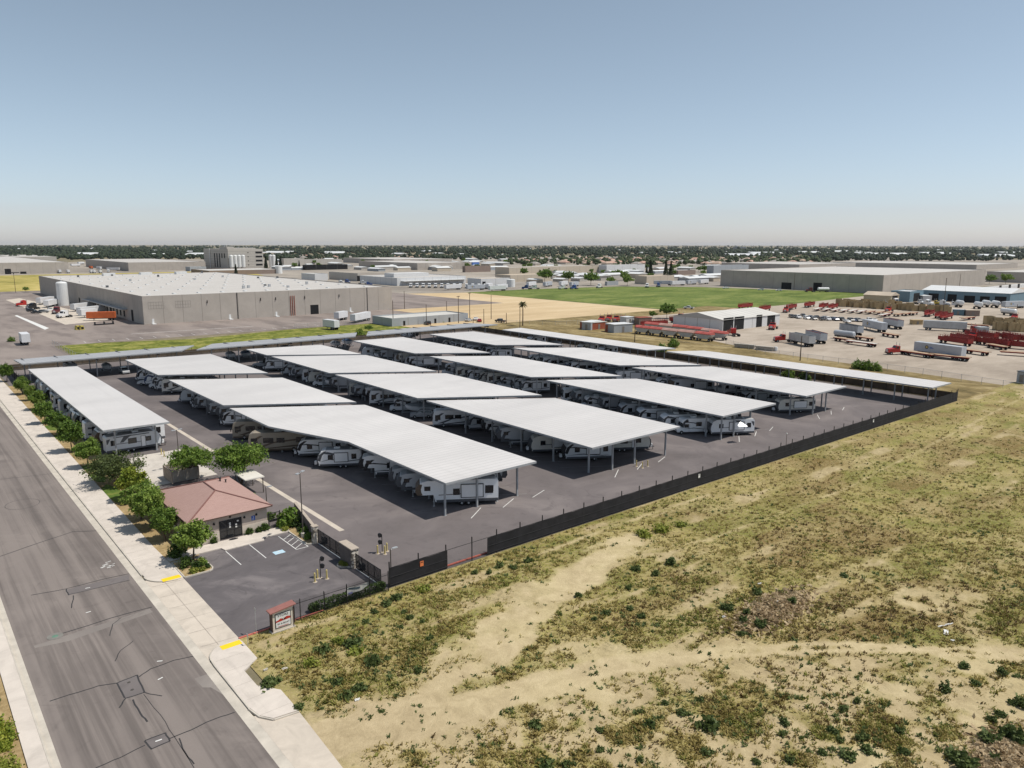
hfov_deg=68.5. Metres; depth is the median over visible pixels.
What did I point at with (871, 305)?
wooden bin
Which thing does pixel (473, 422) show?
travel trailer
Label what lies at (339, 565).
pier planter bed
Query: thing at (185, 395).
travel trailer
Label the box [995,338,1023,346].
cage trailer
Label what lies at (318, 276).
shed
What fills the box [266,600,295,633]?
store sign
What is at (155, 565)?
sidewalk
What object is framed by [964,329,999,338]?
cage trailer
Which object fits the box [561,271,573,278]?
round tree
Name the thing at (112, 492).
lawn patches
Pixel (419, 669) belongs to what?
weed bush
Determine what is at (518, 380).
travel trailer
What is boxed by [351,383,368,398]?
fifth wheel trailer
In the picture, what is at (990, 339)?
cage trailer
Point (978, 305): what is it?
tank trailer
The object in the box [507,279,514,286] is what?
silo
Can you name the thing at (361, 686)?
leafy weed
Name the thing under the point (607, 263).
house
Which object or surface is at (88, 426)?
motorhome
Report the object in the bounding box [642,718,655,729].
leafy weed
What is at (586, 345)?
travel trailer
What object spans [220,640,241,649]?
tactile pad
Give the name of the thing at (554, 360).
motorhome
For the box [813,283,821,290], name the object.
door
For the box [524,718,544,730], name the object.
leafy weed
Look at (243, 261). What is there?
silo
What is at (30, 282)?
yellow field
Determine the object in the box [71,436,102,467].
street tree
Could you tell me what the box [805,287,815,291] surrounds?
semi tractor
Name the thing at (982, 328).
box trailer
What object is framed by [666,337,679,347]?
bush
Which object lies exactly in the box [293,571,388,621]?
iron fence
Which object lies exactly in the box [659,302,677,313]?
round tree
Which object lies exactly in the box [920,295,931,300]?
storage shed
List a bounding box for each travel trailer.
[34,379,40,389]
[40,383,46,393]
[64,361,76,366]
[67,407,74,420]
[102,428,164,452]
[134,369,149,381]
[143,373,156,384]
[153,376,187,390]
[178,390,192,402]
[188,394,197,403]
[218,410,247,424]
[230,419,270,439]
[246,429,306,452]
[262,358,288,370]
[270,405,296,406]
[279,363,294,373]
[287,365,298,376]
[292,436,345,456]
[297,404,327,405]
[306,370,323,382]
[312,446,361,467]
[360,346,379,355]
[392,352,403,361]
[403,355,414,364]
[431,408,469,427]
[442,339,461,344]
[448,340,464,345]
[460,398,494,399]
[463,415,490,430]
[465,368,488,379]
[474,345,491,354]
[476,370,492,381]
[489,348,511,355]
[509,377,543,388]
[518,378,549,392]
[524,433,563,452]
[527,335,545,341]
[527,354,550,360]
[544,378,560,384]
[558,442,611,460]
[561,378,582,389]
[577,343,597,349]
[594,365,622,378]
[612,369,649,380]
[614,436,653,451]
[616,401,656,415]
[634,405,677,420]
[649,372,675,380]
[654,376,680,383]
[658,412,696,425]
[702,416,754,435]
[719,383,752,395]
[739,389,775,402]
[753,389,788,398]
[771,396,815,412]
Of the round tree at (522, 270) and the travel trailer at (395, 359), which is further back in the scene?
the round tree at (522, 270)
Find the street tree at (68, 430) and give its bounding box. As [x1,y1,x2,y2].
[56,417,85,451]
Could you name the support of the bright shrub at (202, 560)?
in the planter bed at (184, 573)
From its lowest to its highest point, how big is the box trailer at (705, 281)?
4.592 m
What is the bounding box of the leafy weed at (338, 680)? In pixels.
[328,675,346,687]
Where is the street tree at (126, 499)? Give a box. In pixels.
[118,478,157,518]
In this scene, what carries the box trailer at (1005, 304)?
on the truck yard at (995, 364)
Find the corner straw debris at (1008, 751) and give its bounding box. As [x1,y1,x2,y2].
[943,713,1023,767]
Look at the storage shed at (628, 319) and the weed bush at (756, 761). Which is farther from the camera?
the storage shed at (628, 319)
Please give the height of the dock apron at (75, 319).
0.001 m
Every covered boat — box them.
[101,362,111,371]
[225,351,235,358]
[240,350,250,357]
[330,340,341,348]
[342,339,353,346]
[404,402,437,412]
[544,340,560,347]
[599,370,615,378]
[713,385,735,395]
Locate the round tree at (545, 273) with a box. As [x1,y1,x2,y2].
[537,268,554,281]
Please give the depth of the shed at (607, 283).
745.61 m
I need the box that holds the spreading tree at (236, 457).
[205,440,272,483]
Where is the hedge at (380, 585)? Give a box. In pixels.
[308,581,385,612]
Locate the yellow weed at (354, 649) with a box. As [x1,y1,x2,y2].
[345,644,365,655]
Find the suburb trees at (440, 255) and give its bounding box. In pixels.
[266,253,511,259]
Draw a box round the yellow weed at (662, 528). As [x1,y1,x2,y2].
[650,522,671,533]
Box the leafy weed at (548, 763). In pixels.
[535,754,558,767]
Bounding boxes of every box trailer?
[18,332,30,343]
[36,296,53,304]
[43,299,57,306]
[70,302,93,310]
[76,305,104,313]
[78,308,96,316]
[322,319,339,329]
[334,311,347,319]
[350,311,370,322]
[444,284,460,289]
[466,284,484,289]
[488,285,505,290]
[526,281,535,285]
[543,281,551,286]
[559,281,567,285]
[569,281,578,285]
[654,281,669,284]
[670,281,684,284]
[686,280,696,284]
[698,279,708,283]
[862,319,887,331]
[914,341,966,359]
[923,320,967,330]
[1001,301,1023,307]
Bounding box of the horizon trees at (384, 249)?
[0,244,1023,253]
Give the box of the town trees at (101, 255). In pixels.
[0,248,203,259]
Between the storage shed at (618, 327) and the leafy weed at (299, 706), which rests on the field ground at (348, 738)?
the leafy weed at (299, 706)
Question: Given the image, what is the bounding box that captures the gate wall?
[294,502,317,543]
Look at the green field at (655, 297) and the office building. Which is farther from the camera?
the green field at (655, 297)
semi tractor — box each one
[15,299,28,306]
[25,303,39,308]
[52,306,59,313]
[56,310,72,317]
[598,314,605,320]
[605,313,612,321]
[613,315,618,321]
[727,328,740,336]
[768,322,777,329]
[773,334,792,341]
[782,305,789,312]
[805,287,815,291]
[884,342,910,354]
[885,304,893,311]
[913,298,922,303]
[920,299,933,304]
[935,299,950,305]
[962,323,976,331]
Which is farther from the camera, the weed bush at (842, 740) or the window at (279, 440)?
the window at (279, 440)
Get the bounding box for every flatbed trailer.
[833,337,854,342]
[844,340,877,346]
[855,335,872,340]
[881,332,899,337]
[900,349,933,357]
[932,353,971,361]
[959,316,974,319]
[966,349,989,355]
[967,323,989,326]
[987,343,1009,349]
[1000,350,1023,353]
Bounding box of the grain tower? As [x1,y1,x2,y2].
[203,245,263,268]
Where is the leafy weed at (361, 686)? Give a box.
[350,682,369,691]
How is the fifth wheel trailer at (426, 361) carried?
on the storage lot pavement at (361, 507)
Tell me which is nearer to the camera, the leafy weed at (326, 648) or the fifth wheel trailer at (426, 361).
the leafy weed at (326, 648)
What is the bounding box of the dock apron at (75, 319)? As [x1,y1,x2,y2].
[7,298,115,324]
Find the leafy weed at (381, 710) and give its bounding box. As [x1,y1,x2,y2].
[377,708,387,713]
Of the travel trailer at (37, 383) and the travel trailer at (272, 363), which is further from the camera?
the travel trailer at (272, 363)
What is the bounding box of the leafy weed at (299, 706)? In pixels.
[292,701,304,711]
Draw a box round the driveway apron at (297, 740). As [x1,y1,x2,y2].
[145,578,342,767]
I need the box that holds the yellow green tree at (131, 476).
[114,464,150,490]
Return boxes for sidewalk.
[0,379,297,718]
[0,620,49,767]
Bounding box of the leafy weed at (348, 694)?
[337,689,355,700]
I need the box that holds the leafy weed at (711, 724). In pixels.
[694,713,720,735]
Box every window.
[235,426,240,431]
[245,426,254,430]
[251,438,257,443]
[263,438,272,442]
[276,438,284,442]
[445,415,453,418]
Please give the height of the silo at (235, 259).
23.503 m
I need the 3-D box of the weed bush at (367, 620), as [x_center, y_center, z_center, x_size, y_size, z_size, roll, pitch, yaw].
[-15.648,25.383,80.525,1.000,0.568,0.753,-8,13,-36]
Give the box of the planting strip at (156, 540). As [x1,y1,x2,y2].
[8,386,199,562]
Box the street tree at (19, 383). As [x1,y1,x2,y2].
[11,375,32,394]
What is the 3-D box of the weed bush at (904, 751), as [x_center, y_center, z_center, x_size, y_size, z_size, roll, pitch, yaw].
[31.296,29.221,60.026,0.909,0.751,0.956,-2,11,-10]
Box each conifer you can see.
[264,256,267,267]
[648,260,652,273]
[663,260,667,274]
[668,261,672,274]
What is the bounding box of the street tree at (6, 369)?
[0,363,13,381]
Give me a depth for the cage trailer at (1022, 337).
314.80 m
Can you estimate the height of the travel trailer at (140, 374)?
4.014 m
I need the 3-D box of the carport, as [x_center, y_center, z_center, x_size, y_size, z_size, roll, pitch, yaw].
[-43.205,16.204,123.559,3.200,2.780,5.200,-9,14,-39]
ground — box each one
[0,245,1023,715]
[240,382,1023,767]
[482,306,1003,400]
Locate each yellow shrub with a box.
[187,567,198,573]
[282,526,289,530]
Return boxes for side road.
[0,346,68,364]
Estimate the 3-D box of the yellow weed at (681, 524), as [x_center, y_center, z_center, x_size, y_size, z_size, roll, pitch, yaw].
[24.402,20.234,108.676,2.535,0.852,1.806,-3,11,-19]
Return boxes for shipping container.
[86,311,115,320]
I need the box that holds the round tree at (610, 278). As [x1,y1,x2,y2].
[606,276,615,280]
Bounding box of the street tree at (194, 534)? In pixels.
[169,518,216,559]
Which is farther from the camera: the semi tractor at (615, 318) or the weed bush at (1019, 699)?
the semi tractor at (615, 318)
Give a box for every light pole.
[295,470,304,537]
[390,546,397,566]
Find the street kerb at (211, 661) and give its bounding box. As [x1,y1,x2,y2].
[0,399,298,720]
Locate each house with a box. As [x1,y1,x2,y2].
[601,261,612,264]
[711,262,721,264]
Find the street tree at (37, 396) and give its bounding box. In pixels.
[25,389,48,402]
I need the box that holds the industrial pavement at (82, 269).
[0,256,1023,293]
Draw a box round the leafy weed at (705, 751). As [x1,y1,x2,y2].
[699,745,715,757]
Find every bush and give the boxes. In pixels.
[7,336,14,341]
[355,328,365,335]
[362,618,369,623]
[370,607,377,613]
[381,599,391,607]
[389,592,402,600]
[406,614,413,619]
[414,665,422,673]
[426,633,433,639]
[471,568,477,573]
[496,560,503,567]
[508,564,517,569]
[523,556,532,562]
[574,592,582,597]
[595,725,604,733]
[595,744,604,752]
[602,609,610,614]
[626,604,633,610]
[630,564,640,570]
[635,754,643,763]
[637,611,645,618]
[651,570,659,575]
[656,343,666,351]
[661,699,668,705]
[665,556,676,564]
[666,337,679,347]
[719,601,734,611]
[737,631,745,635]
[739,614,747,621]
[742,607,749,613]
[751,585,762,595]
[753,617,767,628]
[753,757,761,764]
[778,729,788,736]
[779,716,789,726]
[781,369,794,378]
[784,753,795,764]
[787,596,796,602]
[796,372,811,380]
[817,747,827,756]
[825,725,838,733]
[836,734,845,742]
[837,705,848,711]
[837,746,858,762]
[839,572,848,577]
[851,359,862,368]
[853,697,861,703]
[855,727,870,741]
[859,359,872,370]
[859,742,873,754]
[869,361,882,371]
[873,737,882,743]
[895,725,905,734]
[897,745,910,755]
[938,681,951,694]
[944,744,962,762]
[954,747,980,767]
[958,660,970,669]
[970,677,981,686]
[977,726,1003,743]
[986,713,998,722]
[989,751,1001,760]
[993,709,1007,718]
[996,665,1008,676]
[997,721,1017,738]
[1007,697,1017,706]
[1010,725,1023,745]
[1012,692,1023,708]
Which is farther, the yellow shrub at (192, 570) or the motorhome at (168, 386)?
the motorhome at (168, 386)
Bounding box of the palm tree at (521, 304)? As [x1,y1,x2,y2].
[519,301,526,325]
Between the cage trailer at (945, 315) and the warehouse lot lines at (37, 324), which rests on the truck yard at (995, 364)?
the cage trailer at (945, 315)
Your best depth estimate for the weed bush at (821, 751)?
59.87 m
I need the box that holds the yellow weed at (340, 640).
[330,635,345,645]
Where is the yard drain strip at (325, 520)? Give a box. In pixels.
[167,424,343,530]
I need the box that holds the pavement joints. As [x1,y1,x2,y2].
[0,387,286,713]
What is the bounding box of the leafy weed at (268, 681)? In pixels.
[259,672,282,692]
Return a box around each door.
[219,517,242,539]
[310,305,318,313]
[723,317,733,330]
[734,316,743,329]
[756,315,761,326]
[767,315,774,325]
[781,282,791,288]
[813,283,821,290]
[913,293,919,301]
[929,293,938,300]
[947,294,956,301]
[964,295,974,302]
[980,296,989,301]
[995,296,1006,301]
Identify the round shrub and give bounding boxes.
[167,543,187,558]
[177,555,193,569]
[190,560,202,569]
[204,562,210,567]
[209,536,217,543]
[244,528,253,534]
[260,522,270,531]
[287,515,300,527]
[297,523,304,531]
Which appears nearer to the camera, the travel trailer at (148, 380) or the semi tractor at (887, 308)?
the travel trailer at (148, 380)
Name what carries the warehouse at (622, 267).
on the industrial pavement at (82, 269)
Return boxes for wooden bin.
[839,300,845,306]
[848,301,855,306]
[853,302,858,307]
[862,303,868,307]
[869,301,877,308]
[874,302,882,308]
[890,303,896,309]
[896,303,901,309]
[901,303,905,309]
[906,302,913,310]
[910,305,917,310]
[919,304,925,310]
[927,305,934,309]
[935,305,939,311]
[940,305,948,310]
[946,307,951,312]
[983,316,995,324]
[992,322,996,329]
[994,317,1003,321]
[995,321,1007,330]
[1002,324,1009,330]
[1004,318,1013,321]
[1008,322,1017,331]
[1015,323,1023,331]
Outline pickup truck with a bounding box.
[495,318,505,322]
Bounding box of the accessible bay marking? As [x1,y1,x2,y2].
[273,550,284,554]
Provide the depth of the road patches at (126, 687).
77.16 m
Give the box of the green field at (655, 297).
[465,286,863,308]
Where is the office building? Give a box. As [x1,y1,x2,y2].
[160,476,272,544]
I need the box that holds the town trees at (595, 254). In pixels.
[0,248,1023,257]
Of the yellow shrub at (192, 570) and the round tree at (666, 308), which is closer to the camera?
the yellow shrub at (192, 570)
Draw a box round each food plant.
[360,272,465,285]
[467,277,509,285]
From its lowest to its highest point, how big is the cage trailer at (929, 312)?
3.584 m
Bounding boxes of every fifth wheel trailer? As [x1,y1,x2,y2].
[44,387,51,397]
[57,398,67,413]
[73,412,85,423]
[91,424,164,442]
[194,396,211,412]
[206,402,219,419]
[215,405,268,417]
[292,366,305,379]
[329,376,351,390]
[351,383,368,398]
[358,452,395,477]
[362,386,378,396]
[378,349,400,359]
[388,464,411,490]
[396,352,434,360]
[396,469,432,496]
[402,328,418,337]
[407,354,441,368]
[415,474,497,505]
[458,342,476,347]
[481,419,503,437]
[483,346,512,355]
[495,425,534,447]
[495,471,506,481]
[570,388,604,402]
[597,395,638,410]
[668,377,714,390]
[677,408,699,415]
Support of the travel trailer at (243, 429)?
on the storage lot pavement at (361, 507)
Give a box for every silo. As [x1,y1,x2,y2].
[55,281,69,305]
[229,255,233,267]
[233,255,237,267]
[237,255,241,267]
[241,254,245,267]
[269,254,271,267]
[272,254,274,265]
[275,265,281,273]
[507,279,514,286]
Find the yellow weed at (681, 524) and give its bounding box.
[672,520,687,526]
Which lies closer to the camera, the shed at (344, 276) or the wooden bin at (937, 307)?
the wooden bin at (937, 307)
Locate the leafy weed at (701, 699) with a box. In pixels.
[694,695,704,703]
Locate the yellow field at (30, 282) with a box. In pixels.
[0,272,262,291]
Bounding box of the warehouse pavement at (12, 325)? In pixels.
[0,291,498,349]
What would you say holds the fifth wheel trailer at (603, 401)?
on the storage lot pavement at (361, 507)
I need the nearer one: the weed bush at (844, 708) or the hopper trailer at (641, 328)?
the weed bush at (844, 708)
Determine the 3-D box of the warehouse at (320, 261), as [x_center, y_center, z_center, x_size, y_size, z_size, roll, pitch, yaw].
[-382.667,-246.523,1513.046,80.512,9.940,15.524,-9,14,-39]
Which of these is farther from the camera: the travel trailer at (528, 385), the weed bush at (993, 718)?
the travel trailer at (528, 385)
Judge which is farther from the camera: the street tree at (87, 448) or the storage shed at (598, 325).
the storage shed at (598, 325)
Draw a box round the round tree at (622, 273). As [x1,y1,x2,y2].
[620,270,629,276]
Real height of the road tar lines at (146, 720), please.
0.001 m
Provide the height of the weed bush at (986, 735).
1.038 m
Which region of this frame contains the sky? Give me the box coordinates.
[0,0,1023,245]
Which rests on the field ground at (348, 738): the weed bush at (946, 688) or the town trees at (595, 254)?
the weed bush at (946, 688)
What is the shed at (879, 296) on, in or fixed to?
on the truck yard at (995, 364)
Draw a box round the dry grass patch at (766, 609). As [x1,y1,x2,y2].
[716,584,828,637]
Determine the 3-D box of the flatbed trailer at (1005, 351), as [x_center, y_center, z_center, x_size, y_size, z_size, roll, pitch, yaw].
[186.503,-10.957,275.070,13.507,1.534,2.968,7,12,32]
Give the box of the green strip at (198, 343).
[60,324,409,354]
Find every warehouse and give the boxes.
[0,255,56,260]
[0,256,68,273]
[39,271,391,324]
[85,259,205,270]
[281,258,304,266]
[305,259,341,263]
[343,257,451,262]
[359,260,470,269]
[372,311,467,326]
[495,265,598,273]
[495,273,550,281]
[599,264,644,272]
[635,275,673,283]
[707,264,748,272]
[720,266,985,292]
[722,261,855,268]
[842,261,1017,269]
[986,269,1023,282]
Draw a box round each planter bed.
[171,557,212,577]
[288,525,313,544]
[337,563,349,567]
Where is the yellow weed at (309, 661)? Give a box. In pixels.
[300,654,321,668]
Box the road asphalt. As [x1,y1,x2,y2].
[0,407,278,767]
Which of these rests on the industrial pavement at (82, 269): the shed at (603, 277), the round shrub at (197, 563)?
the shed at (603, 277)
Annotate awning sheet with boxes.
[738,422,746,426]
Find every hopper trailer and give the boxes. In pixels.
[634,325,649,334]
[644,322,658,326]
[649,326,663,335]
[658,323,672,327]
[661,328,678,337]
[672,324,687,329]
[677,329,695,339]
[686,326,703,330]
[695,331,714,341]
[701,328,719,331]
[709,330,728,340]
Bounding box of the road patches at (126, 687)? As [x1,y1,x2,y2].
[34,575,221,747]
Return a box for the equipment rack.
[94,321,113,324]
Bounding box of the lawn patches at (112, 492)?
[45,425,123,502]
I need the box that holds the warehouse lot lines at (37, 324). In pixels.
[15,315,294,342]
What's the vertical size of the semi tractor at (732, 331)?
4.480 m
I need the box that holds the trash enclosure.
[163,464,199,483]
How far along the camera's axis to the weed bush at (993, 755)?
58.98 m
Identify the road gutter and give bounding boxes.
[0,401,293,767]
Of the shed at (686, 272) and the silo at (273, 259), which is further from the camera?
the silo at (273, 259)
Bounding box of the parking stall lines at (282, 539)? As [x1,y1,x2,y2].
[226,534,307,564]
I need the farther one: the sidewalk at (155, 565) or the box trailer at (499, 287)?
the box trailer at (499, 287)
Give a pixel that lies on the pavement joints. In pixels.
(146, 556)
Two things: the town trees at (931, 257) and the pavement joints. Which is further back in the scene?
the town trees at (931, 257)
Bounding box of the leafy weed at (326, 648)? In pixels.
[312,641,333,654]
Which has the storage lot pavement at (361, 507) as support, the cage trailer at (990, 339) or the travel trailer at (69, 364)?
the travel trailer at (69, 364)
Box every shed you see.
[78,252,97,254]
[185,266,205,270]
[191,268,275,273]
[266,251,283,253]
[271,265,290,269]
[291,267,302,269]
[301,273,327,280]
[302,264,347,269]
[325,251,344,253]
[327,262,343,263]
[329,272,359,280]
[354,266,367,269]
[367,267,384,270]
[375,265,397,269]
[393,266,410,270]
[432,266,450,270]
[462,265,490,271]
[481,262,494,265]
[493,262,509,265]
[526,278,542,282]
[553,278,568,281]
[554,271,576,273]
[556,274,577,280]
[571,277,586,280]
[575,273,610,280]
[580,321,606,329]
[582,320,600,329]
[600,273,621,277]
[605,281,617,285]
[605,322,632,332]
[620,316,633,323]
[625,269,643,271]
[628,272,647,277]
[634,316,651,324]
[651,270,663,273]
[652,267,668,270]
[670,270,695,274]
[674,275,682,280]
[677,266,694,269]
[679,276,708,281]
[699,273,720,278]
[701,275,719,280]
[724,253,759,255]
[863,291,898,300]
[891,289,923,301]
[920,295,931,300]
[952,309,964,315]
[964,309,980,315]
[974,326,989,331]
[977,254,1014,257]
[989,283,1023,287]
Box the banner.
[347,582,368,594]
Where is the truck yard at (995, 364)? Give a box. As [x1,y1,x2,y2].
[648,287,1023,384]
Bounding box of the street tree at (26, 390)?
[23,384,37,396]
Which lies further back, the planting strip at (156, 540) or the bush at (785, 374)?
the bush at (785, 374)
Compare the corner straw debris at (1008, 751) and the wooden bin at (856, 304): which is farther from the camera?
the wooden bin at (856, 304)
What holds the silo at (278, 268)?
on the industrial pavement at (82, 269)
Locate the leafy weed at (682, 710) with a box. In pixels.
[676,708,690,716]
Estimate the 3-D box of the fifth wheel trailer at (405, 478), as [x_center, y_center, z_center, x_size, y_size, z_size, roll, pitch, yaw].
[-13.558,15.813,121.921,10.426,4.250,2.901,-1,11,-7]
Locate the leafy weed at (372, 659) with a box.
[363,652,383,667]
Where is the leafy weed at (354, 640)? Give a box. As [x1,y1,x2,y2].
[341,634,363,648]
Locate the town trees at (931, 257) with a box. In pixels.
[811,252,1023,260]
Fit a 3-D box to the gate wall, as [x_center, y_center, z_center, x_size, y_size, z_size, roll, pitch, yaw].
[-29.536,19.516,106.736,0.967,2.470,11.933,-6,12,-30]
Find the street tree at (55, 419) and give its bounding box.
[42,410,71,433]
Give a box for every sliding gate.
[317,529,339,557]
[355,553,380,583]
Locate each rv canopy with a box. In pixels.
[14,345,193,382]
[28,366,169,451]
[125,354,267,381]
[169,378,355,421]
[196,333,356,362]
[229,405,536,515]
[246,345,361,369]
[271,355,436,391]
[335,373,541,419]
[353,337,489,366]
[366,323,497,341]
[426,398,679,472]
[429,356,621,393]
[430,331,563,356]
[502,328,675,358]
[513,348,700,379]
[546,379,775,439]
[632,366,845,414]
[666,351,950,400]
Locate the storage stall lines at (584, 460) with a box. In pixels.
[276,395,843,517]
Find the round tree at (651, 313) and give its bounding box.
[649,311,657,315]
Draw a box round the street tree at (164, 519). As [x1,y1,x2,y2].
[147,506,180,540]
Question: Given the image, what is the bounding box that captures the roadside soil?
[0,674,27,767]
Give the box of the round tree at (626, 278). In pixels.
[622,275,634,285]
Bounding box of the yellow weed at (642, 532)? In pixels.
[633,528,652,538]
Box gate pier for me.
[339,540,358,568]
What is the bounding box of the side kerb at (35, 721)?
[0,615,52,767]
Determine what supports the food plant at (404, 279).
on the industrial pavement at (82, 269)
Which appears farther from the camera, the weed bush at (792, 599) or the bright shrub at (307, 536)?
the bright shrub at (307, 536)
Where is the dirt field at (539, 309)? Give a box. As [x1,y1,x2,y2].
[395,293,658,327]
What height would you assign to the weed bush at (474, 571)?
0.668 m
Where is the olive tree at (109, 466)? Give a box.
[79,450,146,481]
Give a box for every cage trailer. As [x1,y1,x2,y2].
[640,319,667,325]
[738,302,752,308]
[759,305,770,310]
[786,303,796,309]
[804,301,814,307]
[819,302,828,308]
[828,303,837,309]
[924,309,934,316]
[934,311,947,318]
[938,334,973,345]
[940,312,953,319]
[950,331,980,343]
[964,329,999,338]
[977,335,1013,347]
[995,330,1021,340]
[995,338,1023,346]
[1003,332,1023,340]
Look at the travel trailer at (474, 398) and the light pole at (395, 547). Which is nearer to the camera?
the light pole at (395, 547)
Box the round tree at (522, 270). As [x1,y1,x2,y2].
[520,268,528,272]
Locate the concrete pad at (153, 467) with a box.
[122,449,216,485]
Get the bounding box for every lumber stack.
[734,343,755,348]
[755,345,773,350]
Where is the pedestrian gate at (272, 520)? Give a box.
[268,510,279,528]
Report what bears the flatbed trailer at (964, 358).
on the truck yard at (995, 364)
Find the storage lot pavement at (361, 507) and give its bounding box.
[0,330,933,595]
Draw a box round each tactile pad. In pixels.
[161,575,180,581]
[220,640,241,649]
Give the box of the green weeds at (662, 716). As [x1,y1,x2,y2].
[256,394,1023,767]
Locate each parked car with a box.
[119,366,129,373]
[252,361,263,366]
[410,409,432,418]
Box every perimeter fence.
[5,363,18,378]
[11,327,471,369]
[388,392,957,587]
[472,327,953,396]
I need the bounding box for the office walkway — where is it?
[166,527,287,561]
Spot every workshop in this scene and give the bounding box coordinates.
[673,307,779,330]
[922,285,1023,302]
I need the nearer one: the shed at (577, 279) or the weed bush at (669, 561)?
the weed bush at (669, 561)
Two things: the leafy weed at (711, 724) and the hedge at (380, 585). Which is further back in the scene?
the hedge at (380, 585)
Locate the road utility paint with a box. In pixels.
[85,561,162,741]
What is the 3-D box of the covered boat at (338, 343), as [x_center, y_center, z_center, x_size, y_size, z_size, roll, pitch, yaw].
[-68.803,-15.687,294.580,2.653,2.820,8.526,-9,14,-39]
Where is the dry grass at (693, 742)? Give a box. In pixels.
[251,394,1023,767]
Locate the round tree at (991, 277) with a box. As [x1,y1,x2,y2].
[985,274,997,281]
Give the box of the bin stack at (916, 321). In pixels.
[909,319,922,324]
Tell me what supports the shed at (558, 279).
on the industrial pavement at (82, 269)
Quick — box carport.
[233,469,263,491]
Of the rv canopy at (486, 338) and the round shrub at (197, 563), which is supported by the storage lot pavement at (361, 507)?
the rv canopy at (486, 338)
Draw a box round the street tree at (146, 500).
[128,481,164,529]
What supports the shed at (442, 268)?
on the industrial pavement at (82, 269)
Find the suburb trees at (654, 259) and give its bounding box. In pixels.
[506,253,832,264]
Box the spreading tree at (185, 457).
[164,444,213,480]
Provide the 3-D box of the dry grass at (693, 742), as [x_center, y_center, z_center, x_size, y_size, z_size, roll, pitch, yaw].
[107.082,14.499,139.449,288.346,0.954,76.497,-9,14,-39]
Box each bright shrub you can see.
[198,556,207,565]
[267,510,273,519]
[274,506,299,529]
[298,526,308,534]
[303,532,310,539]
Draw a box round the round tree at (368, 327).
[364,325,372,330]
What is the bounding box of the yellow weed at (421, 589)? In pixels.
[412,582,432,593]
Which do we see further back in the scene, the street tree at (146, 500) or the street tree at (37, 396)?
the street tree at (37, 396)
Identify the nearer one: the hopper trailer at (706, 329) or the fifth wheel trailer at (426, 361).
the fifth wheel trailer at (426, 361)
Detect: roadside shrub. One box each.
[0,713,18,754]
[0,749,24,767]
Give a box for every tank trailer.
[817,287,829,291]
[833,330,855,338]
[955,300,963,306]
[973,301,982,308]
[982,300,990,306]
[990,300,1000,307]
[1000,308,1016,315]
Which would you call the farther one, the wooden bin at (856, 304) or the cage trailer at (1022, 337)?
the wooden bin at (856, 304)
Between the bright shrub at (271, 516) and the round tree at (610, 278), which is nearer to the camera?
the bright shrub at (271, 516)
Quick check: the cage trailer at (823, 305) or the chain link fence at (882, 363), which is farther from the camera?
the cage trailer at (823, 305)
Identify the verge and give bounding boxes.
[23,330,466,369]
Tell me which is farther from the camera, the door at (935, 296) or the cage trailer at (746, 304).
the door at (935, 296)
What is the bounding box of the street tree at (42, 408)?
[30,400,53,419]
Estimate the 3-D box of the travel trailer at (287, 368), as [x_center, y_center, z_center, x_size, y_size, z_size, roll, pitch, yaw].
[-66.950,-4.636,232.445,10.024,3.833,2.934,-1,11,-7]
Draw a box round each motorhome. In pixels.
[49,393,60,408]
[82,420,95,439]
[160,377,206,393]
[301,368,313,380]
[349,381,361,396]
[368,389,403,405]
[454,365,478,376]
[466,343,485,354]
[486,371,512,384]
[540,356,576,365]
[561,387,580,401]
[569,361,606,370]
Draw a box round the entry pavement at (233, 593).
[184,532,387,636]
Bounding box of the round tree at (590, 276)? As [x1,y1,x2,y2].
[583,271,599,280]
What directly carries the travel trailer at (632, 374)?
on the storage lot pavement at (361, 507)
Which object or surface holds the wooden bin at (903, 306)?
on the truck yard at (995, 364)
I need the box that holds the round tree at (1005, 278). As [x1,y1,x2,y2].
[1001,273,1013,283]
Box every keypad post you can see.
[319,556,324,578]
[378,533,383,552]
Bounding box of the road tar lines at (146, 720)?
[2,474,234,767]
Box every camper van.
[63,404,71,419]
[149,376,164,388]
[312,373,336,386]
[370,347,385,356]
[389,396,422,411]
[441,362,463,373]
[497,375,521,386]
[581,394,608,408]
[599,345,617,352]
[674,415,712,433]
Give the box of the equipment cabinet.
[1016,370,1023,383]
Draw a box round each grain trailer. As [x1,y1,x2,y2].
[789,332,815,346]
[805,329,827,343]
[839,323,863,335]
[883,317,903,328]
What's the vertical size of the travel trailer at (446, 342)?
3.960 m
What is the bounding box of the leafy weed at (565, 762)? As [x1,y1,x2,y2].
[560,759,573,767]
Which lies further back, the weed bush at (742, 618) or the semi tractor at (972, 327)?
the semi tractor at (972, 327)
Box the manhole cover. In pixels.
[47,632,62,639]
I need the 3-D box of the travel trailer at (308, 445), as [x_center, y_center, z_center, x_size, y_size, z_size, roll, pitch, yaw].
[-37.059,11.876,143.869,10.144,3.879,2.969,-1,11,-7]
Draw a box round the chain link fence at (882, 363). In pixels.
[727,339,1018,383]

